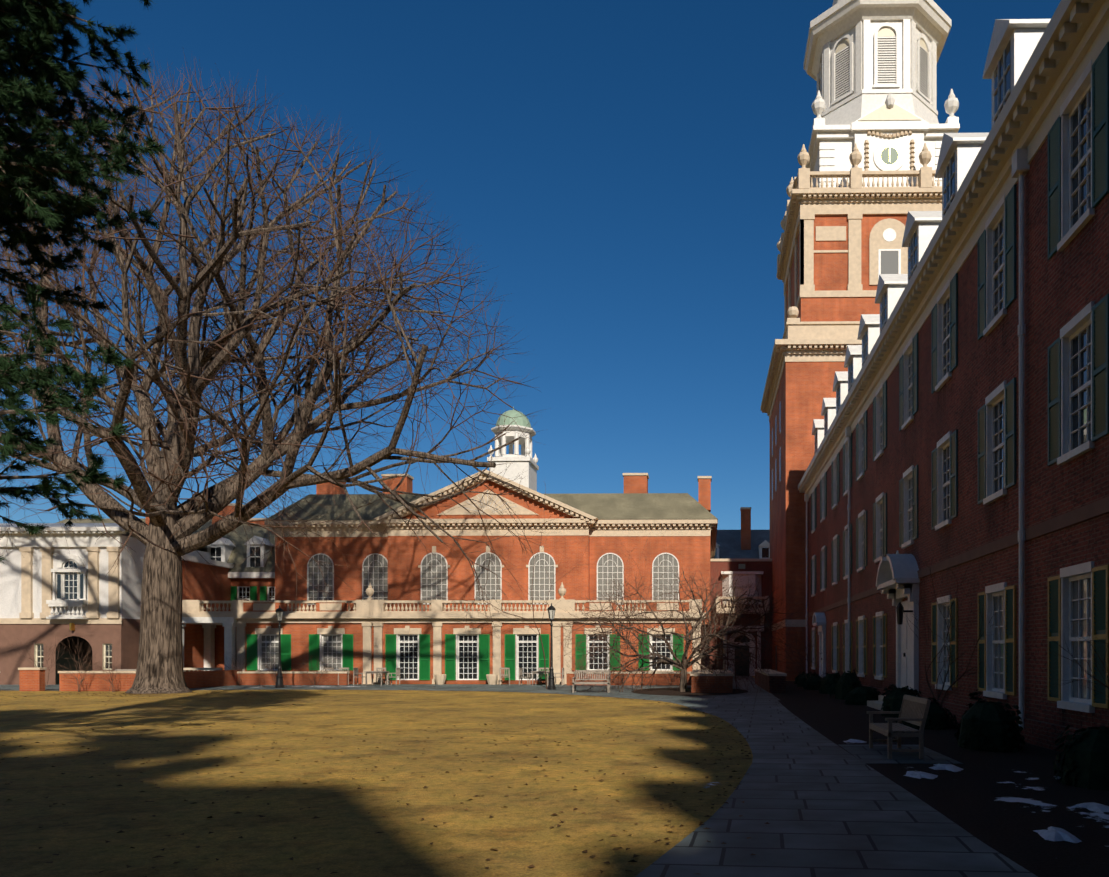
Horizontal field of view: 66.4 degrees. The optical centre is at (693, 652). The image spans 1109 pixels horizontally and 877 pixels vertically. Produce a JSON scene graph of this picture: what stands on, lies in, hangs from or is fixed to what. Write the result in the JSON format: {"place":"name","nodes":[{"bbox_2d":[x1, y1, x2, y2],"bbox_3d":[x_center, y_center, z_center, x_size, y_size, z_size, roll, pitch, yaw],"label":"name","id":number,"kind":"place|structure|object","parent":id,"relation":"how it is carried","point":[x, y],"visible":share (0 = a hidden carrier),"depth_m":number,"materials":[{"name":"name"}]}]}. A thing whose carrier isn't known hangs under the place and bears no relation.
{"place":"outdoors","nodes":[
{"label":"outdoors","id":0,"kind":"place"},
{"bbox_2d":[0,676,754,876],"bbox_3d":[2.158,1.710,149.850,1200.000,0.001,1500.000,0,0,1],"label":"lawn","id":1,"kind":"structure","parent":0,"point":[342,836],"depth_m":10.96,"materials":[{"name":"yellow plant"}]},
{"bbox_2d":[0,282,135,563],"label":"pine tree","id":2,"kind":"object","parent":1,"relation":"on","point":[12,373],"visible":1,"depth_m":13.45,"materials":[{"name":"green plant"}]},
{"bbox_2d":[0,0,165,326],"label":"pine tree","id":3,"kind":"object","parent":1,"relation":"on","point":[29,169],"visible":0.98,"depth_m":13.65,"materials":[{"name":"green plant"}]},
{"bbox_2d":[0,523,216,684],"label":"white pavilion","id":4,"kind":"structure","parent":1,"relation":"on","point":[52,594],"depth_m":44.44,"materials":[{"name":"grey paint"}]},
{"bbox_2d":[57,503,274,600],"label":"background building","id":5,"kind":"structure","parent":1,"relation":"on","point":[249,575],"depth_m":52.37,"materials":[{"name":"brick"}]},
{"bbox_2d":[181,555,233,610],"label":"brick wing","id":6,"kind":"structure","parent":1,"relation":"on","point":[202,582],"depth_m":49.76,"materials":[{"name":"red brick"}]},
{"bbox_2d":[0,45,559,693],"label":"elm tree","id":7,"kind":"object","parent":1,"relation":"on","point":[166,537],"visible":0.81,"depth_m":33.96,"materials":[{"name":"brown plant"}]},
{"bbox_2d":[0,686,769,876],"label":"leaf litter","id":8,"kind":"object","parent":1,"relation":"on","point":[585,851],"visible":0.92,"depth_m":11.31,"materials":[{"name":"brown plant"}]},
{"bbox_2d":[182,582,704,684],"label":"colonnade","id":9,"kind":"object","parent":1,"relation":"on","point":[414,646],"depth_m":45.25,"materials":[{"name":"stone"}]},
{"bbox_2d":[264,470,717,632],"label":"dining hall","id":10,"kind":"structure","parent":9,"relation":"on","point":[682,526],"depth_m":49.85,"materials":[{"name":"brick"}]},
{"bbox_2d":[487,406,538,490],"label":"cupola","id":11,"kind":"object","parent":10,"relation":"on","point":[526,464],"visible":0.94,"depth_m":55.07,"materials":[{"name":"white paint"}]},
{"bbox_2d":[553,560,817,693],"bbox_3d":[-0.398,-0.283,36.376,11.771,7.325,10.099,0,0,1],"label":"bare shrub","id":12,"kind":"object","parent":1,"relation":"on","point":[683,665],"visible":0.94,"depth_m":35.95,"materials":[{"name":"brown plant"}]},
{"bbox_2d":[710,559,771,675],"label":"building section","id":13,"kind":"object","parent":1,"relation":"on","point":[747,570],"visible":0.52,"depth_m":61.74,"materials":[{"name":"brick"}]},
{"bbox_2d":[713,594,772,637],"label":"leaves","id":14,"kind":"object","parent":13,"relation":"attached to","point":[742,612],"visible":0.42,"depth_m":59.98,"materials":[{"name":"brown plant"}]},
{"bbox_2d":[771,681,1108,876],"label":"bed","id":15,"kind":"object","parent":1,"relation":"on","point":[969,793],"visible":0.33,"depth_m":10.24,"materials":[{"name":"brown soil"}]},
{"bbox_2d":[839,745,962,763],"bbox_3d":[3.421,1.706,14.110,1.500,0.008,2.600,0,0,1],"label":"bench pad","id":16,"kind":"object","parent":15,"relation":"on","point":[875,754],"visible":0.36,"depth_m":13.78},
{"bbox_2d":[115,669,930,758],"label":"benches","id":17,"kind":"object","parent":16,"relation":"on","point":[914,710],"visible":0.73,"depth_m":14.09,"materials":[{"name":"brown wood"}]},
{"bbox_2d":[794,668,1108,790],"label":"shrubs","id":18,"kind":"object","parent":15,"relation":"on","point":[991,726],"visible":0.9,"depth_m":14.48,"materials":[{"name":"green plant"}]},
{"bbox_2d":[847,739,1108,842],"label":"snow lumps","id":19,"kind":"object","parent":15,"relation":"on","point":[1051,833],"visible":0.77,"depth_m":9.00,"materials":[{"name":"white snow"}]},
{"bbox_2d":[798,0,1108,751],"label":"brick building","id":20,"kind":"structure","parent":1,"relation":"on","point":[1021,425],"depth_m":17.54,"materials":[{"name":"brick"}]},
{"bbox_2d":[812,550,919,710],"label":"door surrounds","id":21,"kind":"object","parent":20,"relation":"attached to","point":[897,580],"visible":0.88,"depth_m":25.07,"materials":[{"name":"paint"}]},
{"bbox_2d":[0,684,1037,876],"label":"paving flagstones","id":22,"kind":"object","parent":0,"point":[822,805],"visible":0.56,"depth_m":8.56,"materials":[{"name":"grey stone"}]},
{"bbox_2d":[0,667,786,692],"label":"garden walls","id":23,"kind":"structure","parent":22,"relation":"on","point":[31,678],"depth_m":36.93,"materials":[{"name":"brick"}]},
{"bbox_2d":[275,603,555,689],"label":"lamp posts","id":24,"kind":"object","parent":22,"relation":"on","point":[279,611],"visible":1,"depth_m":38.58,"materials":[{"name":"black metal"}]},
{"bbox_2d":[325,668,563,685],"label":"patio chairs","id":25,"kind":"object","parent":22,"relation":"on","point":[397,673],"visible":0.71,"depth_m":43.75,"materials":[{"name":"grey wood"}]},
{"bbox_2d":[434,674,497,684],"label":"planter pots","id":26,"kind":"object","parent":22,"relation":"on","point":[440,679],"visible":0.94,"depth_m":44.56,"materials":[{"name":"stone"}]},
{"bbox_2d":[443,482,611,688],"bbox_3d":[-7.925,-3.227,37.597,5.086,9.882,7.358,0,0,43],"label":"tree sapling","id":27,"kind":"object","parent":22,"relation":"on","point":[528,587],"visible":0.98,"depth_m":37.86,"materials":[{"name":"brown plant"}]},
{"bbox_2d":[4,552,1108,723],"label":"bare shrubs","id":28,"kind":"object","parent":22,"relation":"on","point":[677,671],"visible":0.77,"depth_m":36.12,"materials":[{"name":"brown plant"}]},
{"bbox_2d":[631,687,747,695],"bbox_3d":[-0.146,1.698,36.873,5.200,0.001,8.000,0,0,1],"label":"planting bed","id":29,"kind":"object","parent":22,"relation":"on","point":[666,691],"visible":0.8,"depth_m":35.53,"materials":[{"name":"brown soil"}]},
{"bbox_2d":[587,538,687,688],"bbox_3d":[-2.562,-1.980,37.001,5.290,7.382,4.984,0,0,1],"label":"tree sapling","id":30,"kind":"object","parent":29,"relation":"on","point":[634,612],"visible":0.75,"depth_m":37.49,"materials":[{"name":"brown plant"}]},
{"bbox_2d":[297,686,1108,846],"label":"snow remnants","id":31,"kind":"object","parent":22,"relation":"on","point":[1041,804],"visible":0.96,"depth_m":9.45,"materials":[{"name":"white snow"}]},
{"bbox_2d":[732,676,779,699],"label":"paving","id":32,"kind":"structure","parent":22,"relation":"on","point":[754,693],"depth_m":35.61,"materials":[{"name":"grey stone"}]},
{"bbox_2d":[0,0,1060,529],"label":"sky","id":33,"kind":"structure","parent":0,"point":[622,171],"materials":[{"name":"blue"}]},
{"bbox_2d":[701,507,769,669],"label":"distant building","id":34,"kind":"structure","parent":0,"point":[745,542],"depth_m":86.29,"materials":[{"name":"brick"}]},
{"bbox_2d":[761,0,959,680],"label":"tower","id":35,"kind":"structure","parent":0,"point":[862,183],"depth_m":52.87,"materials":[{"name":"brick"}]},
{"bbox_2d":[835,221,1094,725],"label":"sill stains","id":36,"kind":"object","parent":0,"point":[952,390],"visible":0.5,"depth_m":17.06,"materials":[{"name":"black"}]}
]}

